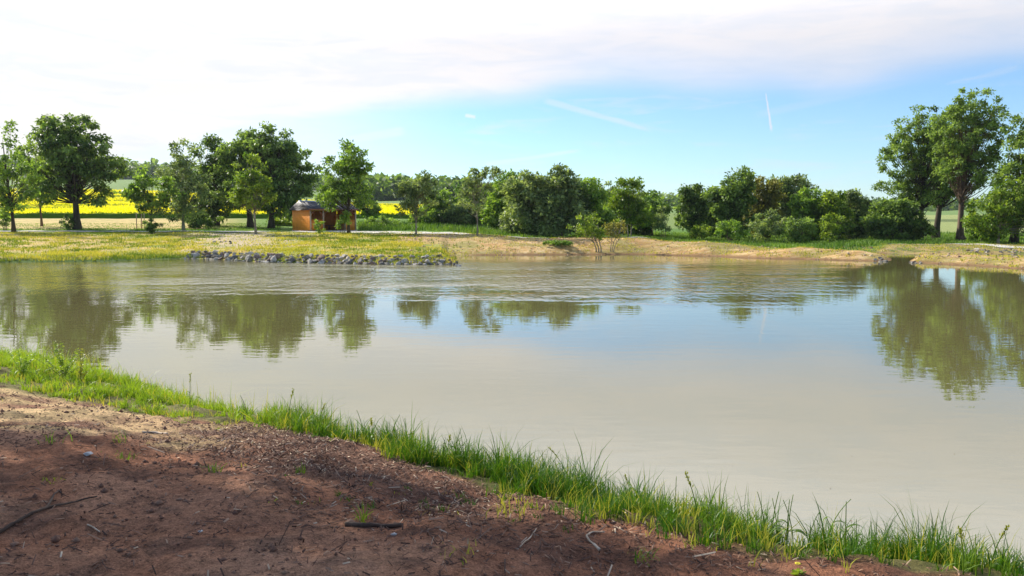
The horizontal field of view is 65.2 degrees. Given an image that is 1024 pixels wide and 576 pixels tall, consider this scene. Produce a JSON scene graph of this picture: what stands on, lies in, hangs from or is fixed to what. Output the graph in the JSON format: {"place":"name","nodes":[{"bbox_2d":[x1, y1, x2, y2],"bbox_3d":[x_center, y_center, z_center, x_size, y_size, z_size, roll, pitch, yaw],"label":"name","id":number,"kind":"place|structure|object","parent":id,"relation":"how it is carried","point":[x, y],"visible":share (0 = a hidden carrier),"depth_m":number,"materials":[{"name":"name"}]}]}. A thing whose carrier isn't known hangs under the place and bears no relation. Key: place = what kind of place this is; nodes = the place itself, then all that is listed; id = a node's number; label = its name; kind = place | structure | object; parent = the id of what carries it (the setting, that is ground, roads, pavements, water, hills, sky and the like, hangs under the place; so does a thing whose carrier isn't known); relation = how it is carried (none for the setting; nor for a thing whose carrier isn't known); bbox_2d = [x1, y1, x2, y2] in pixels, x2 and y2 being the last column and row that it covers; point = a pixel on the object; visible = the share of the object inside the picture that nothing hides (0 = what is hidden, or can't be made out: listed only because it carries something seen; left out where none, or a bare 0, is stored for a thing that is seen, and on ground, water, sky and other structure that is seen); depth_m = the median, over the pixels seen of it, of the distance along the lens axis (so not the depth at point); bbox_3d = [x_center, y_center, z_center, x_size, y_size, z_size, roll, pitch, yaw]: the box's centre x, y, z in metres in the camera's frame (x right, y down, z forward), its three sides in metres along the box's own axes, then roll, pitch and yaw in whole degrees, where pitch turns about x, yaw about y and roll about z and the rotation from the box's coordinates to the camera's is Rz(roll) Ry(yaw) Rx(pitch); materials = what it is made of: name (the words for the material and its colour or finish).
{"place":"outdoors","nodes":[
{"label":"outdoors","id":0,"kind":"place"},
{"bbox_2d":[0,188,422,218],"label":"rapeseed field","id":1,"kind":"structure","parent":0,"point":[118,206],"depth_m":127.38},
{"bbox_2d":[2,230,666,240],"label":"path","id":2,"kind":"structure","parent":0,"point":[398,232],"depth_m":76.19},
{"bbox_2d":[0,254,1023,567],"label":"pond water","id":3,"kind":"structure","parent":0,"point":[864,388],"depth_m":14.54,"materials":[{"name":"liquid"}]},
{"bbox_2d":[0,175,1023,575],"bbox_3d":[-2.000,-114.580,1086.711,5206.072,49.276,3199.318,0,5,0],"label":"ground","id":4,"kind":"structure","parent":0,"point":[168,561],"depth_m":4.91,"materials":[{"name":"soil"}]},
{"bbox_2d":[0,209,10,230],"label":"shrub","id":5,"kind":"object","parent":4,"relation":"on","point":[5,223],"visible":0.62,"depth_m":79.77,"materials":[{"name":"green plant"}]},
{"bbox_2d":[8,348,38,374],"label":"leafy weed","id":6,"kind":"object","parent":4,"relation":"on","point":[25,365],"visible":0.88,"depth_m":9.71,"materials":[{"name":"green plant"}]},
{"bbox_2d":[0,119,46,231],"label":"young tree","id":7,"kind":"object","parent":4,"relation":"on","point":[9,203],"visible":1,"depth_m":73.89,"materials":[{"name":"green plant"}]},
{"bbox_2d":[8,142,49,225],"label":"leafy tree","id":8,"kind":"object","parent":4,"relation":"on","point":[31,199],"visible":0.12,"depth_m":91.17,"materials":[{"name":"green plant"}]},
{"bbox_2d":[0,489,96,533],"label":"fallen branch","id":9,"kind":"object","parent":4,"relation":"on","point":[22,518],"visible":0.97,"depth_m":4.60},
{"bbox_2d":[35,429,75,443],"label":"grass tuft","id":10,"kind":"object","parent":4,"relation":"on","point":[54,438],"visible":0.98,"depth_m":6.03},
{"bbox_2d":[30,341,82,377],"bbox_3d":[-5.628,0.912,9.993,0.698,0.518,0.523,0,5,0],"label":"leafy weed","id":11,"kind":"object","parent":4,"relation":"on","point":[62,370],"visible":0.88,"depth_m":9.96,"materials":[{"name":"green plant"}]},
{"bbox_2d":[59,214,75,229],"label":"shrub","id":12,"kind":"object","parent":4,"relation":"on","point":[66,225],"visible":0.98,"depth_m":83.10,"materials":[{"name":"green plant"}]},
{"bbox_2d":[10,112,133,229],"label":"chestnut tree","id":13,"kind":"object","parent":4,"relation":"on","point":[59,142],"visible":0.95,"depth_m":82.11,"materials":[{"name":"green plant"}]},
{"bbox_2d":[78,349,94,381],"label":"leafy weed","id":14,"kind":"object","parent":4,"relation":"on","point":[81,370],"visible":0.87,"depth_m":10.07,"materials":[{"name":"green plant"}]},
{"bbox_2d":[112,427,125,442],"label":"grass tuft","id":15,"kind":"object","parent":4,"relation":"on","point":[118,437],"visible":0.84,"depth_m":6.27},
{"bbox_2d":[100,450,137,459],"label":"grass tuft","id":16,"kind":"object","parent":4,"relation":"on","point":[121,456],"visible":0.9,"depth_m":5.82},
{"bbox_2d":[132,195,145,215],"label":"shrub","id":17,"kind":"object","parent":4,"relation":"on","point":[136,203],"visible":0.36,"depth_m":86.73,"materials":[{"name":"green plant"}]},
{"bbox_2d":[119,165,186,221],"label":"young tree","id":18,"kind":"object","parent":4,"relation":"on","point":[138,187],"visible":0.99,"depth_m":72.12,"materials":[{"name":"green plant"}]},
{"bbox_2d":[142,215,163,233],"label":"shrub","id":19,"kind":"object","parent":4,"relation":"on","point":[150,227],"visible":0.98,"depth_m":71.91,"materials":[{"name":"green plant"}]},
{"bbox_2d":[142,431,167,433],"bbox_3d":[-3.043,1.242,6.859,0.272,0.037,0.074,1,5,16],"label":"bleached stick","id":20,"kind":"object","parent":4,"relation":"on","point":[155,432],"visible":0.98,"depth_m":6.87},
{"bbox_2d":[140,137,215,230],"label":"airy tree","id":21,"kind":"object","parent":4,"relation":"on","point":[183,207],"visible":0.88,"depth_m":78.89,"materials":[{"name":"green plant"}]},
{"bbox_2d":[185,212,222,228],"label":"shrub","id":22,"kind":"object","parent":4,"relation":"on","point":[198,223],"visible":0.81,"depth_m":85.21,"materials":[{"name":"green plant"}]},
{"bbox_2d":[187,133,233,225],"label":"dark tree","id":23,"kind":"object","parent":4,"relation":"on","point":[213,211],"visible":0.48,"depth_m":91.36,"materials":[{"name":"green plant"}]},
{"bbox_2d":[200,460,228,472],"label":"grass tuft","id":24,"kind":"object","parent":4,"relation":"on","point":[213,468],"visible":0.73,"depth_m":5.47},
{"bbox_2d":[207,128,264,227],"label":"chestnut tree","id":25,"kind":"object","parent":4,"relation":"on","point":[237,148],"visible":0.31,"depth_m":88.05,"materials":[{"name":"green plant"}]},
{"bbox_2d":[0,156,480,190],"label":"wooded ridge","id":26,"kind":"structure","parent":4,"relation":"on","point":[150,168],"depth_m":568.37,"materials":[{"name":"green plant"}]},
{"bbox_2d":[225,152,277,233],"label":"young tree","id":27,"kind":"object","parent":4,"relation":"on","point":[241,195],"visible":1,"depth_m":71.08,"materials":[{"name":"green plant"}]},
{"bbox_2d":[0,230,511,263],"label":"turf","id":28,"kind":"structure","parent":4,"relation":"on","point":[94,252],"depth_m":56.31,"materials":[{"name":"green plant"}]},
{"bbox_2d":[266,214,291,224],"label":"shrub","id":29,"kind":"object","parent":4,"relation":"on","point":[284,221],"visible":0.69,"depth_m":92.91,"materials":[{"name":"green plant"}]},
{"bbox_2d":[240,120,325,227],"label":"chestnut tree","id":30,"kind":"object","parent":4,"relation":"on","point":[283,158],"visible":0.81,"depth_m":86.50,"materials":[{"name":"green plant"}]},
{"bbox_2d":[313,219,324,233],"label":"shrub","id":31,"kind":"object","parent":4,"relation":"on","point":[317,225],"visible":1,"depth_m":70.80,"materials":[{"name":"green plant"}]},
{"bbox_2d":[289,200,358,230],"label":"wooden hut","id":32,"kind":"object","parent":4,"relation":"on","point":[306,214],"visible":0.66,"depth_m":80.77,"materials":[{"name":"brown wood"}]},
{"bbox_2d":[335,209,352,233],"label":"shrub","id":33,"kind":"object","parent":4,"relation":"on","point":[344,218],"visible":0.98,"depth_m":71.95,"materials":[{"name":"green plant"}]},
{"bbox_2d":[312,137,378,232],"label":"tree","id":34,"kind":"object","parent":4,"relation":"on","point":[350,167],"visible":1,"depth_m":71.94,"materials":[{"name":"green plant"}]},
{"bbox_2d":[349,501,373,522],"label":"grass tuft","id":35,"kind":"object","parent":4,"relation":"on","point":[363,519],"visible":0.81,"depth_m":4.69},
{"bbox_2d":[346,183,381,219],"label":"tree","id":36,"kind":"object","parent":4,"relation":"on","point":[372,211],"visible":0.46,"depth_m":95.34,"materials":[{"name":"green plant"}]},
{"bbox_2d":[369,418,373,446],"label":"grass stalk","id":37,"kind":"object","parent":4,"relation":"on","point":[371,422],"depth_m":7.20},
{"bbox_2d":[345,521,401,527],"bbox_3d":[-0.785,1.347,4.537,0.324,0.057,0.066,-1,5,-9],"label":"short stick","id":38,"kind":"object","parent":4,"relation":"on","point":[369,524],"visible":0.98,"depth_m":4.52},
{"bbox_2d":[359,215,400,226],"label":"shrub","id":39,"kind":"object","parent":4,"relation":"on","point":[372,220],"visible":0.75,"depth_m":87.04,"materials":[{"name":"green plant"}]},
{"bbox_2d":[390,169,439,234],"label":"young tree","id":40,"kind":"object","parent":4,"relation":"on","point":[421,189],"visible":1,"depth_m":68.12,"materials":[{"name":"green plant"}]},
{"bbox_2d":[362,172,470,201],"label":"wooded hillside","id":41,"kind":"structure","parent":4,"relation":"on","point":[384,186],"depth_m":334.56,"materials":[{"name":"green plant"}]},
{"bbox_2d":[408,202,443,225],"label":"shrub","id":42,"kind":"object","parent":4,"relation":"on","point":[429,217],"visible":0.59,"depth_m":89.54,"materials":[{"name":"green plant"}]},
{"bbox_2d":[408,188,466,225],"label":"bushy tree","id":43,"kind":"object","parent":4,"relation":"on","point":[444,193],"visible":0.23,"depth_m":90.67,"materials":[{"name":"green plant"}]},
{"bbox_2d":[444,429,462,469],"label":"grass stalk","id":44,"kind":"object","parent":4,"relation":"on","point":[455,451],"depth_m":6.64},
{"bbox_2d":[435,197,472,227],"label":"shrub","id":45,"kind":"object","parent":4,"relation":"on","point":[446,213],"visible":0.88,"depth_m":89.66,"materials":[{"name":"green plant"}]},
{"bbox_2d":[440,540,475,564],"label":"grass tuft","id":46,"kind":"object","parent":4,"relation":"on","point":[466,553],"visible":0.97,"depth_m":4.08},
{"bbox_2d":[0,386,941,575],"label":"soil crumbs","id":47,"kind":"object","parent":4,"relation":"on","point":[271,546],"visible":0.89,"depth_m":4.90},
{"bbox_2d":[448,183,500,226],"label":"bushy tree","id":48,"kind":"object","parent":4,"relation":"on","point":[456,188],"visible":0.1,"depth_m":92.07,"materials":[{"name":"green plant"}]},
{"bbox_2d":[454,165,503,235],"bbox_3d":[-2.668,-7.049,65.019,4.133,5.875,2.892,0,5,0],"label":"young tree","id":49,"kind":"object","parent":4,"relation":"on","point":[472,184],"visible":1,"depth_m":64.89,"materials":[{"name":"green plant"}]},
{"bbox_2d":[469,197,488,225],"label":"shrub","id":50,"kind":"object","parent":4,"relation":"on","point":[475,219],"visible":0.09,"depth_m":90.22,"materials":[{"name":"green plant"}]},
{"bbox_2d":[0,385,971,575],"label":"leaf litter","id":51,"kind":"object","parent":4,"relation":"on","point":[267,455],"visible":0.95,"depth_m":5.27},
{"bbox_2d":[478,168,520,232],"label":"bushy tree","id":52,"kind":"object","parent":4,"relation":"on","point":[490,215],"visible":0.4,"depth_m":76.55,"materials":[{"name":"green plant"}]},
{"bbox_2d":[0,337,1023,575],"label":"grass","id":53,"kind":"structure","parent":4,"relation":"on","point":[132,388],"depth_m":6.30,"materials":[{"name":"plant"}]},
{"bbox_2d":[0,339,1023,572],"bbox_3d":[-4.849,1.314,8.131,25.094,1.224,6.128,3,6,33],"label":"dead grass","id":54,"kind":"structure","parent":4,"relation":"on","point":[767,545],"depth_m":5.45,"materials":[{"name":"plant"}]},
{"bbox_2d":[0,218,1023,249],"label":"tall grass","id":55,"kind":"structure","parent":4,"relation":"on","point":[778,242],"depth_m":79.48,"materials":[{"name":"plant"}]},
{"bbox_2d":[498,169,558,235],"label":"domed tree","id":56,"kind":"object","parent":4,"relation":"on","point":[518,204],"visible":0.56,"depth_m":72.42,"materials":[{"name":"green plant"}]},
{"bbox_2d":[518,162,595,237],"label":"domed tree","id":57,"kind":"object","parent":4,"relation":"on","point":[566,200],"visible":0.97,"depth_m":71.46,"materials":[{"name":"green plant"}]},
{"bbox_2d":[542,239,572,245],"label":"weed clump","id":58,"kind":"object","parent":4,"relation":"on","point":[560,242],"visible":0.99,"depth_m":58.06,"materials":[{"name":"green plant"}]},
{"bbox_2d":[566,210,606,251],"bbox_3d":[5.380,-4.014,57.603,2.903,3.132,2.295,2,5,18],"label":"shore willow","id":59,"kind":"object","parent":4,"relation":"on","point":[597,230],"visible":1,"depth_m":57.17,"materials":[{"name":"green plant"}]},
{"bbox_2d":[574,176,616,236],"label":"bushy tree","id":60,"kind":"object","parent":4,"relation":"on","point":[597,198],"visible":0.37,"depth_m":73.59,"materials":[{"name":"green plant"}]},
{"bbox_2d":[586,531,604,550],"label":"bent twig","id":61,"kind":"object","parent":4,"relation":"on","point":[594,544],"visible":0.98,"depth_m":4.58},
{"bbox_2d":[598,200,617,234],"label":"shrub","id":62,"kind":"object","parent":4,"relation":"on","point":[603,205],"visible":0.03,"depth_m":89.70,"materials":[{"name":"green plant"}]},
{"bbox_2d":[600,181,623,232],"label":"airy tree","id":63,"kind":"object","parent":4,"relation":"on","point":[608,184],"visible":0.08,"depth_m":91.00,"materials":[{"name":"green plant"}]},
{"bbox_2d":[602,219,627,251],"bbox_3d":[7.500,-3.715,57.695,1.934,2.505,1.461,-1,5,-15],"label":"shore willow","id":64,"kind":"object","parent":4,"relation":"on","point":[608,227],"visible":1,"depth_m":57.64,"materials":[{"name":"green plant"}]},
{"bbox_2d":[612,216,635,234],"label":"shrub","id":65,"kind":"object","parent":4,"relation":"on","point":[622,232],"visible":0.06,"depth_m":90.51,"materials":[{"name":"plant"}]},
{"bbox_2d":[604,176,656,236],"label":"light tree","id":66,"kind":"object","parent":4,"relation":"on","point":[627,206],"visible":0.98,"depth_m":78.91,"materials":[{"name":"green plant"}]},
{"bbox_2d":[627,546,659,564],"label":"grass tuft","id":67,"kind":"object","parent":4,"relation":"on","point":[635,558],"visible":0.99,"depth_m":4.36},
{"bbox_2d":[618,189,672,234],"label":"bushy tree","id":68,"kind":"object","parent":4,"relation":"on","point":[653,196],"visible":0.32,"depth_m":87.40,"materials":[{"name":"green plant"}]},
{"bbox_2d":[634,212,658,235],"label":"shrub","id":69,"kind":"object","parent":4,"relation":"on","point":[643,232],"visible":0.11,"depth_m":90.20,"materials":[{"name":"green plant"}]},
{"bbox_2d":[651,205,671,237],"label":"shrub","id":70,"kind":"object","parent":4,"relation":"on","point":[660,224],"visible":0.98,"depth_m":79.63,"materials":[{"name":"green plant"}]},
{"bbox_2d":[672,182,708,237],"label":"dark tree","id":71,"kind":"object","parent":4,"relation":"on","point":[690,208],"visible":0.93,"depth_m":80.96,"materials":[{"name":"green plant"}]},
{"bbox_2d":[689,224,713,238],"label":"shrub","id":72,"kind":"object","parent":4,"relation":"on","point":[701,233],"visible":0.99,"depth_m":77.54,"materials":[{"name":"green plant"}]},
{"bbox_2d":[685,470,719,530],"bbox_3d":[1.213,1.341,5.056,0.254,0.400,0.087,1,5,7],"label":"grass stalk","id":73,"kind":"object","parent":4,"relation":"on","point":[689,483],"depth_m":5.03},
{"bbox_2d":[409,234,1023,267],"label":"dirt clods","id":74,"kind":"object","parent":4,"relation":"on","point":[958,256],"visible":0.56,"depth_m":57.88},
{"bbox_2d":[699,165,757,239],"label":"tall tree","id":75,"kind":"object","parent":4,"relation":"on","point":[734,198],"visible":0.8,"depth_m":78.57,"materials":[{"name":"green plant"}]},
{"bbox_2d":[714,218,750,241],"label":"shrub","id":76,"kind":"object","parent":4,"relation":"on","point":[734,227],"visible":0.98,"depth_m":71.61,"materials":[{"name":"green plant"}]},
{"bbox_2d":[485,183,998,211],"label":"wooded skyline","id":77,"kind":"structure","parent":4,"relation":"on","point":[672,198],"depth_m":490.71,"materials":[{"name":"green plant"}]},
{"bbox_2d":[743,174,786,237],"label":"bronze tree","id":78,"kind":"object","parent":4,"relation":"on","point":[767,197],"visible":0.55,"depth_m":80.64,"materials":[{"name":"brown plant"}]},
{"bbox_2d":[745,208,787,242],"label":"shrub","id":79,"kind":"object","parent":4,"relation":"on","point":[764,232],"visible":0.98,"depth_m":71.45,"materials":[{"name":"green plant"}]},
{"bbox_2d":[511,236,1023,267],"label":"dry weeds","id":80,"kind":"object","parent":4,"relation":"on","point":[764,248],"visible":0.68,"depth_m":57.93,"materials":[{"name":"beige plant"}]},
{"bbox_2d":[757,492,784,542],"bbox_3d":[1.686,1.490,5.162,0.202,0.343,0.142,4,6,39],"label":"grass stalk","id":81,"kind":"object","parent":4,"relation":"on","point":[763,522],"depth_m":5.18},
{"bbox_2d":[770,492,788,546],"bbox_3d":[1.688,1.459,5.007,0.129,0.363,0.118,0,5,0],"label":"grass stalk","id":82,"kind":"object","parent":4,"relation":"on","point":[777,525],"depth_m":5.02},
{"bbox_2d":[769,499,789,552],"bbox_3d":[1.640,1.489,4.972,0.171,0.349,0.077,-2,5,-21],"label":"grass stalk","id":83,"kind":"object","parent":4,"relation":"on","point":[785,527],"depth_m":4.97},
{"bbox_2d":[772,498,790,542],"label":"grass stalk","id":84,"kind":"object","parent":4,"relation":"on","point":[778,520],"depth_m":5.42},
{"bbox_2d":[776,496,807,549],"bbox_3d":[1.745,1.504,5.060,0.256,0.378,0.102,0,5,0],"label":"grass stalk","id":85,"kind":"object","parent":4,"relation":"on","point":[788,525],"depth_m":5.08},
{"bbox_2d":[766,173,818,238],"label":"broad tree","id":86,"kind":"object","parent":4,"relation":"on","point":[789,184],"visible":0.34,"depth_m":86.32,"materials":[{"name":"green plant"}]},
{"bbox_2d":[783,500,807,540],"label":"grass stalk","id":87,"kind":"object","parent":4,"relation":"on","point":[797,529],"depth_m":5.34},
{"bbox_2d":[779,216,816,244],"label":"shrub","id":88,"kind":"object","parent":4,"relation":"on","point":[795,235],"visible":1,"depth_m":69.49,"materials":[{"name":"green plant"}]},
{"bbox_2d":[791,562,806,575],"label":"yellow flower","id":89,"kind":"object","parent":4,"relation":"on","point":[796,572],"visible":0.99,"depth_m":4.24,"materials":[{"name":"green plant"}]},
{"bbox_2d":[786,185,823,240],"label":"bushy tree","id":90,"kind":"object","parent":4,"relation":"on","point":[805,207],"visible":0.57,"depth_m":79.05,"materials":[{"name":"green plant"}]},
{"bbox_2d":[797,513,820,553],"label":"grass stalk","id":91,"kind":"object","parent":4,"relation":"on","point":[810,533],"depth_m":5.25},
{"bbox_2d":[819,213,845,242],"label":"shrub","id":92,"kind":"object","parent":4,"relation":"on","point":[828,221],"visible":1,"depth_m":69.54,"materials":[{"name":"green plant"}]},
{"bbox_2d":[812,189,858,240],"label":"bushy tree","id":93,"kind":"object","parent":4,"relation":"on","point":[832,204],"visible":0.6,"depth_m":77.08,"materials":[{"name":"green plant"}]},
{"bbox_2d":[822,499,850,540],"bbox_3d":[2.215,1.618,5.426,0.174,0.371,0.213,0,5,0],"label":"grass stalk","id":94,"kind":"object","parent":4,"relation":"on","point":[835,521],"depth_m":5.43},
{"bbox_2d":[824,501,862,555],"bbox_3d":[1.867,1.361,4.493,0.290,0.326,0.033,0,5,-3],"label":"grass stalk","id":95,"kind":"object","parent":4,"relation":"on","point":[845,530],"depth_m":4.50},
{"bbox_2d":[840,188,872,239],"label":"airy tree","id":96,"kind":"object","parent":4,"relation":"on","point":[862,204],"visible":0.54,"depth_m":81.09,"materials":[{"name":"green plant"}]},
{"bbox_2d":[855,519,865,549],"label":"grass stalk","id":97,"kind":"object","parent":4,"relation":"on","point":[856,537],"depth_m":4.72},
{"bbox_2d":[859,196,939,240],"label":"bush","id":98,"kind":"object","parent":4,"relation":"on","point":[897,219],"visible":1,"depth_m":75.87,"materials":[{"name":"green plant"}]},
{"bbox_2d":[870,104,954,237],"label":"poplar","id":99,"kind":"object","parent":4,"relation":"on","point":[918,182],"visible":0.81,"depth_m":80.71,"materials":[{"name":"green plant"}]},
{"bbox_2d":[919,104,969,238],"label":"poplar","id":100,"kind":"object","parent":4,"relation":"on","point":[949,195],"visible":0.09,"depth_m":84.28,"materials":[{"name":"green plant"}]},
{"bbox_2d":[947,525,972,574],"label":"grass stalk","id":101,"kind":"object","parent":4,"relation":"on","point":[961,537],"depth_m":4.37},
{"bbox_2d":[924,87,1015,239],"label":"poplar","id":102,"kind":"object","parent":4,"relation":"on","point":[962,157],"visible":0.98,"depth_m":73.84,"materials":[{"name":"green plant"}]},
{"bbox_2d":[964,534,989,575],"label":"grass stalk","id":103,"kind":"object","parent":4,"relation":"on","point":[975,551],"depth_m":4.51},
{"bbox_2d":[960,213,996,241],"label":"shrub","id":104,"kind":"object","parent":4,"relation":"on","point":[969,236],"visible":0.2,"depth_m":70.56,"materials":[{"name":"green plant"}]},
{"bbox_2d":[965,524,1009,575],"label":"grass stalk","id":105,"kind":"object","parent":4,"relation":"on","point":[992,557],"depth_m":4.41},
{"bbox_2d":[962,174,1023,243],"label":"bushy tree","id":106,"kind":"object","parent":4,"relation":"on","point":[998,219],"visible":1,"depth_m":67.18,"materials":[{"name":"green plant"}]},
{"bbox_2d":[985,113,1023,243],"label":"poplar","id":107,"kind":"object","parent":4,"relation":"on","point":[1015,167],"visible":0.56,"depth_m":69.23,"materials":[{"name":"green plant"}]},
{"bbox_2d":[0,0,1023,202],"label":"sky","id":108,"kind":"structure","parent":0,"point":[669,94],"materials":[{"name":"blue"}]},
{"bbox_2d":[982,244,1023,247],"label":"path","id":109,"kind":"structure","parent":0,"point":[1003,246],"depth_m":63.02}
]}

